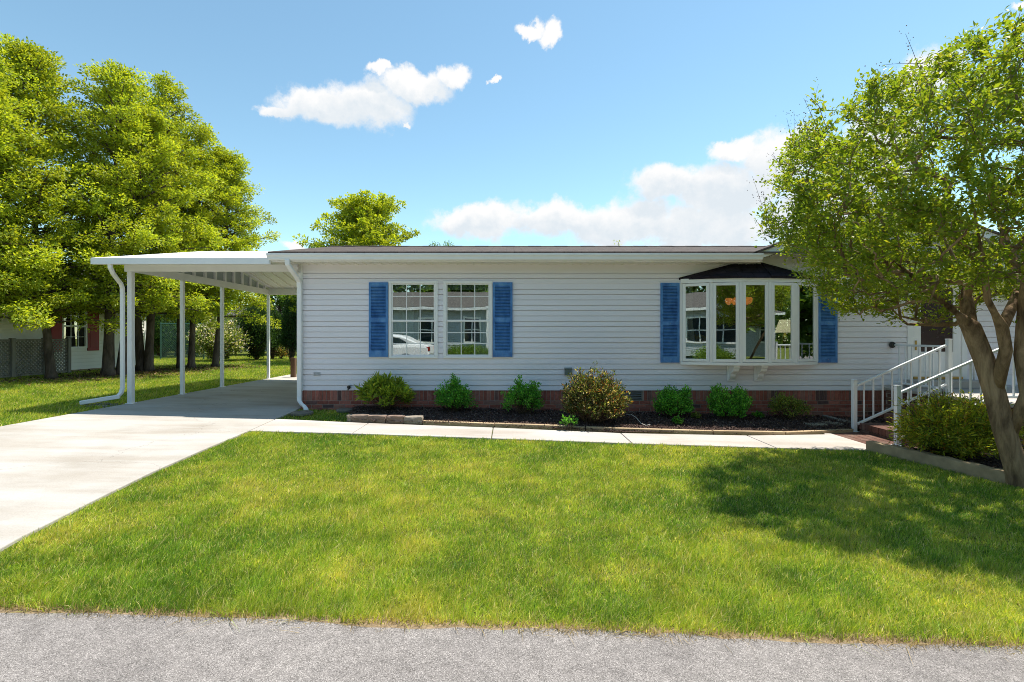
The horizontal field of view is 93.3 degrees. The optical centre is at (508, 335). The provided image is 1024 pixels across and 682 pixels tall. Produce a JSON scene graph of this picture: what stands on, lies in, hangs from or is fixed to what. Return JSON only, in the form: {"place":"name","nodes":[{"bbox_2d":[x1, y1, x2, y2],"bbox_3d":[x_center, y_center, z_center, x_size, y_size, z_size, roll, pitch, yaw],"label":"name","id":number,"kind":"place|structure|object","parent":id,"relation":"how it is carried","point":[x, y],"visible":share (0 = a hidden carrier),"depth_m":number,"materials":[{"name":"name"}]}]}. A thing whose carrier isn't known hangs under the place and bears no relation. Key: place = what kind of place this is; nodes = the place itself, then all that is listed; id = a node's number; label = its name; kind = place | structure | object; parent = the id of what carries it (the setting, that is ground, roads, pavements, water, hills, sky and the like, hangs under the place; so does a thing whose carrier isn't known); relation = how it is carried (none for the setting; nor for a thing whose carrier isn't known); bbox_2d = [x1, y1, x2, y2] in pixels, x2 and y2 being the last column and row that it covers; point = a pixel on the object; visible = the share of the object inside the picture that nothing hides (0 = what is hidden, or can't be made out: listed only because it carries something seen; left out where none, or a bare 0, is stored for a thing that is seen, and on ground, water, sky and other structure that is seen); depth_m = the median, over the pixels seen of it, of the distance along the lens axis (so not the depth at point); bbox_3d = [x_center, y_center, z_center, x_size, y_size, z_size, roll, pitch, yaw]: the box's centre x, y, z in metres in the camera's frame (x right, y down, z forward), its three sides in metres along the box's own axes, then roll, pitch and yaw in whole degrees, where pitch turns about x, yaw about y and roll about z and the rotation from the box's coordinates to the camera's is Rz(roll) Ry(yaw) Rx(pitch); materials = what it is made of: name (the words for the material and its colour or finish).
{"place":"outdoors","nodes":[
{"label":"outdoors","id":0,"kind":"place"},
{"bbox_2d":[80,402,122,407],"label":"gravel","id":1,"kind":"structure","parent":0,"point":[98,404],"depth_m":8.95,"materials":[{"name":"grey gravel"}]},
{"bbox_2d":[0,355,296,425],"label":"side grass","id":2,"kind":"structure","parent":0,"point":[62,404],"depth_m":11.67,"materials":[{"name":"green plant"}]},
{"bbox_2d":[0,375,300,550],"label":"driveway","id":3,"kind":"structure","parent":0,"point":[54,469],"depth_m":6.08,"materials":[{"name":"concrete"}]},
{"bbox_2d":[79,251,297,404],"bbox_3d":[-5.910,-0.376,11.793,3.881,3.368,6.235,0,0,0],"label":"carport","id":4,"kind":"object","parent":3,"relation":"on","point":[254,272],"visible":0.84,"depth_m":9.27,"materials":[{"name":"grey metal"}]},
{"bbox_2d":[290,358,296,376],"bbox_3d":[-6.775,1.073,15.200,0.140,0.732,0.140,0,0,0],"label":"planter","id":5,"kind":"object","parent":3,"relation":"on","point":[293,367],"visible":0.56,"depth_m":15.13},
{"bbox_2d":[214,306,296,350],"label":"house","id":6,"kind":"structure","parent":0,"point":[239,326],"depth_m":35.99,"materials":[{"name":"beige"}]},
{"bbox_2d":[0,613,1023,681],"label":"road","id":7,"kind":"structure","parent":0,"point":[55,647],"depth_m":2.24,"materials":[{"name":"grey asphalt"}]},
{"bbox_2d":[0,351,1023,653],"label":"ground","id":8,"kind":"structure","parent":0,"point":[430,527],"depth_m":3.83,"materials":[{"name":"green plant"}]},
{"bbox_2d":[8,338,15,377],"bbox_3d":[-13.720,0.716,13.350,0.110,1.280,0.100,0,0,0],"label":"screen post","id":9,"kind":"object","parent":8,"relation":"on","point":[12,354],"visible":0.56,"depth_m":13.31,"materials":[{"name":"grey wood"}]},
{"bbox_2d":[0,339,9,377],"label":"lattice screen","id":10,"kind":"object","parent":9,"relation":"attached to","point":[3,375],"visible":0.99,"depth_m":13.15,"materials":[{"name":"grey wood"}]},
{"bbox_2d":[41,338,44,375],"bbox_3d":[-13.720,0.716,14.280,0.110,1.280,0.100,0,0,0],"label":"screen post","id":11,"kind":"object","parent":8,"relation":"on","point":[43,368],"visible":0.16,"depth_m":14.23,"materials":[{"name":"grey wood"}]},
{"bbox_2d":[16,339,42,376],"bbox_3d":[-13.720,0.631,13.820,0.040,1.040,0.826,0,0,0],"label":"lattice screen","id":12,"kind":"object","parent":11,"relation":"attached to","point":[35,351],"visible":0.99,"depth_m":13.82,"materials":[{"name":"grey wood"}]},
{"bbox_2d":[0,58,98,332],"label":"evergreen tree","id":13,"kind":"object","parent":8,"relation":"on","point":[6,113],"visible":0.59,"depth_m":12.07,"materials":[{"name":"green plant"}]},
{"bbox_2d":[65,338,70,372],"bbox_3d":[-13.720,0.716,15.050,0.110,1.280,0.100,0,0,0],"label":"screen post","id":14,"kind":"object","parent":8,"relation":"on","point":[68,355],"visible":0.56,"depth_m":15.00,"materials":[{"name":"grey wood"}]},
{"bbox_2d":[52,339,66,372],"bbox_3d":[-13.720,0.631,14.670,0.040,1.040,0.686,0,0,0],"label":"lattice screen","id":15,"kind":"object","parent":14,"relation":"attached to","point":[60,358],"visible":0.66,"depth_m":14.79,"materials":[{"name":"grey wood"}]},
{"bbox_2d":[0,254,145,375],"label":"neighbor house","id":16,"kind":"structure","parent":8,"relation":"on","point":[86,350],"depth_m":15.78,"materials":[{"name":"beige"}]},
{"bbox_2d":[62,308,86,348],"bbox_3d":[-14.100,-0.295,15.700,0.040,1.450,0.900,0,0,0],"label":"window","id":17,"kind":"structure","parent":16,"relation":"in","point":[78,338],"depth_m":15.75,"materials":[{"name":"white plastic"}]},
{"bbox_2d":[0,31,171,379],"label":"evergreen tree","id":18,"kind":"object","parent":8,"relation":"on","point":[35,68],"visible":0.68,"depth_m":13.14,"materials":[{"name":"green plant"}]},
{"bbox_2d":[13,58,225,375],"bbox_3d":[-11.640,-3.481,14.933,5.621,9.653,5.588,0,0,0],"label":"evergreen tree","id":19,"kind":"object","parent":8,"relation":"on","point":[142,127],"visible":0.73,"depth_m":14.33,"materials":[{"name":"green plant"}]},
{"bbox_2d":[0,363,270,386],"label":"leaf litter","id":20,"kind":"object","parent":8,"relation":"on","point":[169,369],"visible":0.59,"depth_m":14.59,"materials":[{"name":"plant"}]},
{"bbox_2d":[53,70,226,371],"bbox_3d":[-12.463,-3.787,16.405,5.051,10.257,5.144,0,0,43],"label":"evergreen tree","id":21,"kind":"object","parent":8,"relation":"on","point":[144,360],"visible":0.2,"depth_m":16.22,"materials":[{"name":"green plant"}]},
{"bbox_2d":[146,308,186,356],"bbox_3d":[-18.314,-0.277,25.523,3.832,2.925,3.084,0,0,0],"label":"dark bush","id":22,"kind":"object","parent":8,"relation":"on","point":[157,332],"visible":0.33,"depth_m":24.83,"materials":[{"name":"green plant"}]},
{"bbox_2d":[160,322,206,358],"bbox_3d":[-15.813,0.375,23.600,2.431,2.010,0.057,0,0,0],"label":"chain link fence","id":23,"kind":"object","parent":8,"relation":"on","point":[173,340],"visible":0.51,"depth_m":23.60,"materials":[{"name":"grey metal"}]},
{"bbox_2d":[146,289,224,355],"bbox_3d":[-18.356,-2.171,27.063,5.776,6.909,4.867,0,0,0],"label":"background tree","id":24,"kind":"object","parent":8,"relation":"on","point":[155,352],"depth_m":25.91,"materials":[{"name":"green plant"}]},
{"bbox_2d":[163,314,212,355],"bbox_3d":[-17.010,-0.125,25.982,3.202,2.620,2.776,0,0,0],"label":"dark bush","id":25,"kind":"object","parent":8,"relation":"on","point":[186,330],"visible":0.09,"depth_m":25.21,"materials":[{"name":"green plant"}]},
{"bbox_2d":[125,119,259,368],"bbox_3d":[-11.823,-3.387,17.893,5.288,9.445,4.564,0,0,0],"label":"evergreen tree","id":26,"kind":"object","parent":8,"relation":"on","point":[203,134],"visible":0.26,"depth_m":17.71,"materials":[{"name":"green plant"}]},
{"bbox_2d":[155,146,281,366],"bbox_3d":[-11.410,-3.007,18.886,4.925,8.717,4.607,0,0,0],"label":"evergreen tree","id":27,"kind":"object","parent":8,"relation":"on","point":[234,167],"visible":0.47,"depth_m":18.69,"materials":[{"name":"green plant"}]},
{"bbox_2d":[185,316,255,360],"bbox_3d":[-13.391,0.049,22.303,2.897,2.302,2.523,0,0,0],"label":"flowering shrub","id":28,"kind":"object","parent":8,"relation":"on","point":[205,339],"visible":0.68,"depth_m":21.92,"materials":[{"name":"green plant"}]},
{"bbox_2d":[234,298,279,359],"bbox_3d":[-12.225,-0.338,23.527,2.186,3.121,1.884,0,0,0],"label":"evergreen hedge","id":29,"kind":"object","parent":8,"relation":"on","point":[258,332],"visible":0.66,"depth_m":23.21,"materials":[{"name":"green plant"}]},
{"bbox_2d":[229,293,296,350],"bbox_3d":[-13.944,-1.798,29.948,5.643,6.244,5.628,0,0,25],"label":"background tree","id":30,"kind":"object","parent":8,"relation":"on","point":[279,300],"visible":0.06,"depth_m":29.15,"materials":[{"name":"green plant"}]},
{"bbox_2d":[264,302,282,358],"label":"arborvitae","id":31,"kind":"object","parent":8,"relation":"on","point":[276,316],"visible":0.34,"depth_m":24.42,"materials":[{"name":"green plant"}]},
{"bbox_2d":[275,347,288,358],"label":"plant","id":32,"kind":"object","parent":8,"relation":"on","point":[280,352],"visible":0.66,"depth_m":24.85,"materials":[{"name":"green plant"}]},
{"bbox_2d":[278,295,296,359],"bbox_3d":[-10.156,-0.360,22.580,1.292,3.256,1.078,0,0,0],"label":"arborvitae","id":33,"kind":"object","parent":8,"relation":"on","point":[288,338],"visible":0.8,"depth_m":22.39,"materials":[{"name":"green plant"}]},
{"bbox_2d":[290,410,313,415],"bbox_3d":[-3.643,1.370,8.509,0.380,0.052,0.376,0,0,0],"label":"stepping stone","id":34,"kind":"object","parent":8,"relation":"on","point":[303,413],"visible":0.98,"depth_m":8.41,"materials":[{"name":"grey stone"}]},
{"bbox_2d":[276,408,348,421],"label":"corner grass","id":35,"kind":"structure","parent":8,"relation":"on","point":[323,416],"depth_m":8.31,"materials":[{"name":"green plant"}]},
{"bbox_2d":[336,408,352,412],"bbox_3d":[-3.027,1.383,8.925,0.320,0.052,0.317,0,0,0],"label":"stepping stone","id":36,"kind":"object","parent":8,"relation":"on","point":[342,410],"visible":0.8,"depth_m":8.81,"materials":[{"name":"grey stone"}]},
{"bbox_2d":[346,414,351,421],"bbox_3d":[-2.612,1.370,7.954,0.119,0.134,0.147,0,0,-21],"label":"edging stone","id":37,"kind":"object","parent":8,"relation":"on","point":[348,418],"visible":0.66,"depth_m":7.89,"materials":[{"name":"beige stone"}]},
{"bbox_2d":[288,189,420,312],"bbox_3d":[-6.779,-2.839,24.026,7.422,8.556,6.694,0,0,10],"label":"garden tree","id":38,"kind":"object","parent":8,"relation":"on","point":[360,224],"visible":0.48,"depth_m":22.78,"materials":[{"name":"green plant"}]},
{"bbox_2d":[350,414,369,422],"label":"edging block","id":39,"kind":"structure","parent":8,"relation":"on","point":[359,417],"depth_m":7.88,"materials":[{"name":"beige stone"}]},
{"bbox_2d":[367,414,387,422],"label":"edging block","id":40,"kind":"structure","parent":8,"relation":"on","point":[380,418],"depth_m":7.86,"materials":[{"name":"beige stone"}]},
{"bbox_2d":[386,415,404,423],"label":"edging block","id":41,"kind":"structure","parent":8,"relation":"on","point":[397,419],"depth_m":7.84,"materials":[{"name":"beige stone"}]},
{"bbox_2d":[404,415,423,424],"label":"edging block","id":42,"kind":"structure","parent":8,"relation":"on","point":[411,419],"depth_m":7.83,"materials":[{"name":"beige stone"}]},
{"bbox_2d":[423,420,494,427],"bbox_3d":[-0.816,1.434,7.809,1.165,0.100,0.080,0,0,6],"label":"edging timber","id":43,"kind":"object","parent":8,"relation":"on","point":[460,423],"visible":0.86,"depth_m":7.77,"materials":[{"name":"beige wood"}]},
{"bbox_2d":[250,419,865,451],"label":"walkway","id":44,"kind":"structure","parent":8,"relation":"on","point":[828,441],"depth_m":7.12,"materials":[{"name":"concrete"}]},
{"bbox_2d":[568,425,584,431],"bbox_3d":[1.066,1.476,7.652,0.278,0.081,0.080,0,0,10],"label":"edging timber","id":45,"kind":"object","parent":8,"relation":"on","point":[580,427],"visible":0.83,"depth_m":7.62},
{"bbox_2d":[349,404,885,434],"bbox_3d":[2.070,1.476,8.310,9.940,0.274,1.620,0,0,0],"label":"mulch base","id":46,"kind":"object","parent":8,"relation":"on","point":[607,421],"visible":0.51,"depth_m":8.17,"materials":[{"name":"brown plant"}]},
{"bbox_2d":[354,370,416,410],"bbox_3d":[-2.240,0.990,8.713,1.168,0.750,1.040,0,0,0],"label":"rhododendron","id":47,"kind":"object","parent":46,"relation":"on","point":[387,388],"visible":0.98,"depth_m":8.57,"materials":[{"name":"green plant"}]},
{"bbox_2d":[433,372,477,411],"bbox_3d":[-0.987,1.025,8.743,0.761,0.719,0.736,0,0,33],"label":"boxwood","id":48,"kind":"object","parent":46,"relation":"on","point":[455,393],"visible":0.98,"depth_m":8.64,"materials":[{"name":"green plant"}]},
{"bbox_2d":[500,374,544,414],"bbox_3d":[0.237,1.053,8.618,0.829,0.725,0.635,0,0,0],"label":"boxwood","id":49,"kind":"object","parent":46,"relation":"on","point":[522,396],"visible":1,"depth_m":8.54,"materials":[{"name":"green plant"}]},
{"bbox_2d":[495,423,566,429],"bbox_3d":[0.346,1.456,7.713,1.147,0.100,0.080,0,0,4],"label":"edging timber","id":50,"kind":"object","parent":46,"relation":"on","point":[512,425],"visible":0.78,"depth_m":7.68,"materials":[{"name":"beige wood"}]},
{"bbox_2d":[559,414,578,429],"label":"weed","id":51,"kind":"object","parent":46,"relation":"on","point":[565,419],"visible":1,"depth_m":7.53,"materials":[{"name":"green plant"}]},
{"bbox_2d":[559,362,633,423],"bbox_3d":[1.422,0.930,7.985,1.067,1.058,1.038,0,0,-40],"label":"bronze shrub","id":52,"kind":"object","parent":46,"relation":"on","point":[589,398],"visible":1,"depth_m":7.81,"materials":[{"name":"green plant"}]},
{"bbox_2d":[586,426,611,431],"bbox_3d":[1.413,1.479,7.612,0.400,0.083,0.080,0,0,5],"label":"edging timber","id":53,"kind":"object","parent":46,"relation":"on","point":[596,427],"visible":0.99,"depth_m":7.58,"materials":[{"name":"brown wood"}]},
{"bbox_2d":[650,384,694,418],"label":"boxwood","id":54,"kind":"object","parent":46,"relation":"on","point":[669,402],"visible":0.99,"depth_m":8.49,"materials":[{"name":"green plant"}]},
{"bbox_2d":[671,414,683,424],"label":"weed","id":55,"kind":"object","parent":46,"relation":"on","point":[675,420],"visible":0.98,"depth_m":8.01,"materials":[{"name":"green plant"}]},
{"bbox_2d":[690,411,701,418],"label":"weed","id":56,"kind":"object","parent":46,"relation":"on","point":[695,414],"visible":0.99,"depth_m":8.51,"materials":[{"name":"green plant"}]},
{"bbox_2d":[706,383,752,419],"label":"boxwood","id":57,"kind":"object","parent":46,"relation":"on","point":[722,404],"visible":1,"depth_m":8.43,"materials":[{"name":"green plant"}]},
{"bbox_2d":[751,410,764,417],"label":"weed","id":58,"kind":"object","parent":46,"relation":"on","point":[757,414],"visible":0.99,"depth_m":8.76,"materials":[{"name":"green plant"}]},
{"bbox_2d":[767,391,813,419],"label":"shrub","id":59,"kind":"object","parent":46,"relation":"on","point":[795,408],"visible":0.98,"depth_m":8.62,"materials":[{"name":"green plant"}]},
{"bbox_2d":[803,423,827,425],"bbox_3d":[5.186,1.522,8.196,0.348,0.060,0.208,0,0,-7],"label":"flagstone","id":60,"kind":"object","parent":46,"relation":"on","point":[820,424],"visible":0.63,"depth_m":8.12,"materials":[{"name":"grey stone"}]},
{"bbox_2d":[823,421,841,424],"bbox_3d":[5.572,1.530,8.330,0.310,0.060,0.210,0,0,19],"label":"flagstone","id":61,"kind":"object","parent":46,"relation":"on","point":[835,423],"visible":0.44,"depth_m":8.26,"materials":[{"name":"grey stone"}]},
{"bbox_2d":[822,415,846,420],"bbox_3d":[5.958,1.534,8.783,0.090,0.061,0.636,0,0,-5],"label":"wood plank","id":62,"kind":"object","parent":46,"relation":"on","point":[827,416],"visible":0.42,"depth_m":8.87,"materials":[{"name":"grey wood"}]},
{"bbox_2d":[266,200,1023,417],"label":"house","id":63,"kind":"structure","parent":8,"relation":"on","point":[557,315],"depth_m":9.11,"materials":[{"name":"white plastic"}]},
{"bbox_2d":[394,290,413,354],"bbox_3d":[-2.025,-0.240,9.230,0.410,1.480,0.055,0,0,0],"label":"curtain","id":64,"kind":"object","parent":63,"relation":"hanging from","point":[399,311],"visible":0.55,"depth_m":9.22,"materials":[{"name":"white fabric"}]},
{"bbox_2d":[393,285,433,289],"bbox_3d":[-1.805,-0.930,9.185,0.870,0.140,0.030,0,0,0],"label":"pelmet","id":65,"kind":"object","parent":63,"relation":"attached to","point":[413,287],"visible":0.5,"depth_m":9.17,"materials":[{"name":"white"}]},
{"bbox_2d":[389,281,437,357],"bbox_3d":[-1.802,-0.293,9.117,0.924,1.453,0.065,0,0,0],"label":"window","id":66,"kind":"structure","parent":63,"relation":"in","point":[391,283],"depth_m":9.09,"materials":[{"name":"white plastic"}]},
{"bbox_2d":[448,285,487,289],"bbox_3d":[-0.775,-0.930,9.185,0.870,0.140,0.030,0,0,0],"label":"pelmet","id":67,"kind":"object","parent":63,"relation":"attached to","point":[467,287],"visible":0.5,"depth_m":9.17,"materials":[{"name":"white"}]},
{"bbox_2d":[443,281,492,357],"bbox_3d":[-0.773,-0.293,9.117,0.925,1.453,0.065,0,0,0],"label":"window","id":68,"kind":"structure","parent":63,"relation":"in","point":[445,283],"depth_m":9.09,"materials":[{"name":"white plastic"}]},
{"bbox_2d":[473,290,487,354],"bbox_3d":[-0.505,-0.240,9.230,0.350,1.480,0.055,0,0,0],"label":"curtain","id":69,"kind":"object","parent":63,"relation":"hanging from","point":[481,308],"visible":0.44,"depth_m":9.23,"materials":[{"name":"white fabric"}]},
{"bbox_2d":[686,286,697,358],"bbox_3d":[3.410,-0.250,9.220,0.380,1.460,0.055,0,0,0],"label":"curtain","id":70,"kind":"object","parent":63,"relation":"hanging from","point":[691,352],"visible":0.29,"depth_m":9.21,"materials":[{"name":"white fabric"}]},
{"bbox_2d":[694,334,729,358],"bbox_3d":[3.950,0.390,10.186,1.020,0.820,0.932,0,0,0],"label":"armchair","id":71,"kind":"object","parent":63,"relation":"in","point":[700,340],"visible":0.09,"depth_m":10.43,"materials":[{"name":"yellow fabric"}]},
{"bbox_2d":[725,297,752,309],"bbox_3d":[4.931,-0.900,10.369,0.539,0.760,0.518,0,0,0],"label":"chandelier","id":72,"kind":"object","parent":63,"relation":"hanging from","point":[728,301],"visible":0.56,"depth_m":10.35,"materials":[{"name":"orange glass"}]},
{"bbox_2d":[679,262,818,380],"bbox_3d":[4.513,-0.268,8.998,2.635,2.250,0.524,0,0,0],"label":"bow window","id":73,"kind":"structure","parent":63,"relation":"in","point":[799,310],"depth_m":8.88,"materials":[{"name":"white plastic"}]},
{"bbox_2d":[775,348,781,358],"bbox_3d":[6.050,0.590,10.600,0.600,0.620,0.500,0,0,0],"label":"side table","id":74,"kind":"object","parent":63,"relation":"on","point":[778,352],"visible":0.11,"depth_m":10.37,"materials":[{"name":"white wood"}]},
{"bbox_2d":[775,320,781,347],"bbox_3d":[6.050,-0.031,10.600,0.400,0.618,0.400,0,0,0],"label":"table lamp","id":75,"kind":"object","parent":74,"relation":"on","point":[778,328],"visible":0.12,"depth_m":10.56,"materials":[{"name":"beige fabric"}]},
{"bbox_2d":[889,342,944,389],"bbox_3d":[7.205,0.511,8.559,0.131,0.782,1.078,0,0,0],"label":"landing railing","id":76,"kind":"object","parent":63,"relation":"attached to","point":[892,344],"visible":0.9,"depth_m":8.55,"materials":[{"name":"white metal"}]},
{"bbox_2d":[906,284,966,378],"bbox_3d":[8.060,-0.115,9.107,1.120,1.910,0.126,0,0,0],"label":"front door","id":77,"kind":"structure","parent":63,"relation":"in","point":[923,335],"depth_m":9.11,"materials":[{"name":"white plastic"}]},
{"bbox_2d":[612,427,712,434],"bbox_3d":[2.393,1.505,7.565,1.543,0.108,0.080,0,0,2],"label":"edging timber","id":78,"kind":"object","parent":8,"relation":"on","point":[685,431],"visible":0.87,"depth_m":7.53,"materials":[{"name":"brown wood"}]},
{"bbox_2d":[712,430,784,435],"bbox_3d":[3.735,1.530,7.547,1.121,0.099,0.080,0,0,-1],"label":"edging timber","id":79,"kind":"object","parent":8,"relation":"on","point":[732,432],"visible":0.66,"depth_m":7.51,"materials":[{"name":"brown wood"}]},
{"bbox_2d":[783,429,852,434],"bbox_3d":[4.965,1.561,7.756,1.374,0.104,0.080,0,0,-16],"label":"edging timber","id":80,"kind":"object","parent":8,"relation":"on","point":[809,432],"visible":0.54,"depth_m":7.71,"materials":[{"name":"brown wood"}]},
{"bbox_2d":[747,0,1023,488],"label":"crape myrtle","id":81,"kind":"object","parent":8,"relation":"on","point":[983,274],"visible":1,"depth_m":4.98,"materials":[{"name":"green plant"}]},
{"bbox_2d":[833,379,1023,447],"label":"front steps","id":82,"kind":"structure","parent":8,"relation":"on","point":[879,432],"depth_m":7.89,"materials":[{"name":"brown brick"}]},
{"bbox_2d":[851,339,955,431],"bbox_3d":[6.470,0.826,7.970,1.680,1.534,0.120,0,0,0],"label":"stair railing","id":83,"kind":"object","parent":82,"relation":"on","point":[947,345],"visible":0.84,"depth_m":7.96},
{"bbox_2d":[891,346,1009,445],"bbox_3d":[6.355,0.874,6.970,1.630,1.439,0.120,0,0,0],"label":"stair railing","id":84,"kind":"object","parent":82,"relation":"on","point":[898,391],"visible":0.41,"depth_m":6.96,"materials":[{"name":"white metal"}]},
{"bbox_2d":[973,363,974,379],"bbox_3d":[8.545,0.422,8.880,0.034,1.064,0.429,0,0,43],"label":"baluster","id":85,"kind":"object","parent":82,"relation":"on","point":[973,372],"visible":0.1,"depth_m":8.95,"materials":[{"name":"white metal"}]},
{"bbox_2d":[1008,354,1017,397],"bbox_3d":[8.785,0.557,6.970,3.250,0.806,0.120,0,0,0],"label":"landing railing","id":86,"kind":"object","parent":82,"relation":"on","point":[1013,381],"visible":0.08,"depth_m":6.96,"materials":[{"name":"white metal"}]},
{"bbox_2d":[866,440,1005,484],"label":"planter curb","id":87,"kind":"structure","parent":8,"relation":"on","point":[971,469],"depth_m":5.77,"materials":[{"name":"grey concrete"}]},
{"bbox_2d":[893,443,1023,468],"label":"planter mulch","id":88,"kind":"object","parent":87,"relation":"in","point":[987,459],"visible":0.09,"depth_m":5.99,"materials":[{"name":"brown plant"}]},
{"bbox_2d":[887,388,1023,460],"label":"nandina","id":89,"kind":"object","parent":88,"relation":"on","point":[959,429],"visible":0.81,"depth_m":5.93,"materials":[{"name":"green plant"}]},
{"bbox_2d":[0,587,1023,660],"bbox_3d":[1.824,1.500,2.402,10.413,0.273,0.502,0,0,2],"label":"dry grass","id":90,"kind":"structure","parent":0,"point":[911,644],"depth_m":2.44,"materials":[{"name":"plant"}]},
{"bbox_2d":[0,0,1023,304],"label":"sky","id":91,"kind":"structure","parent":0,"point":[495,122],"materials":[{"name":"blue"}]}
]}

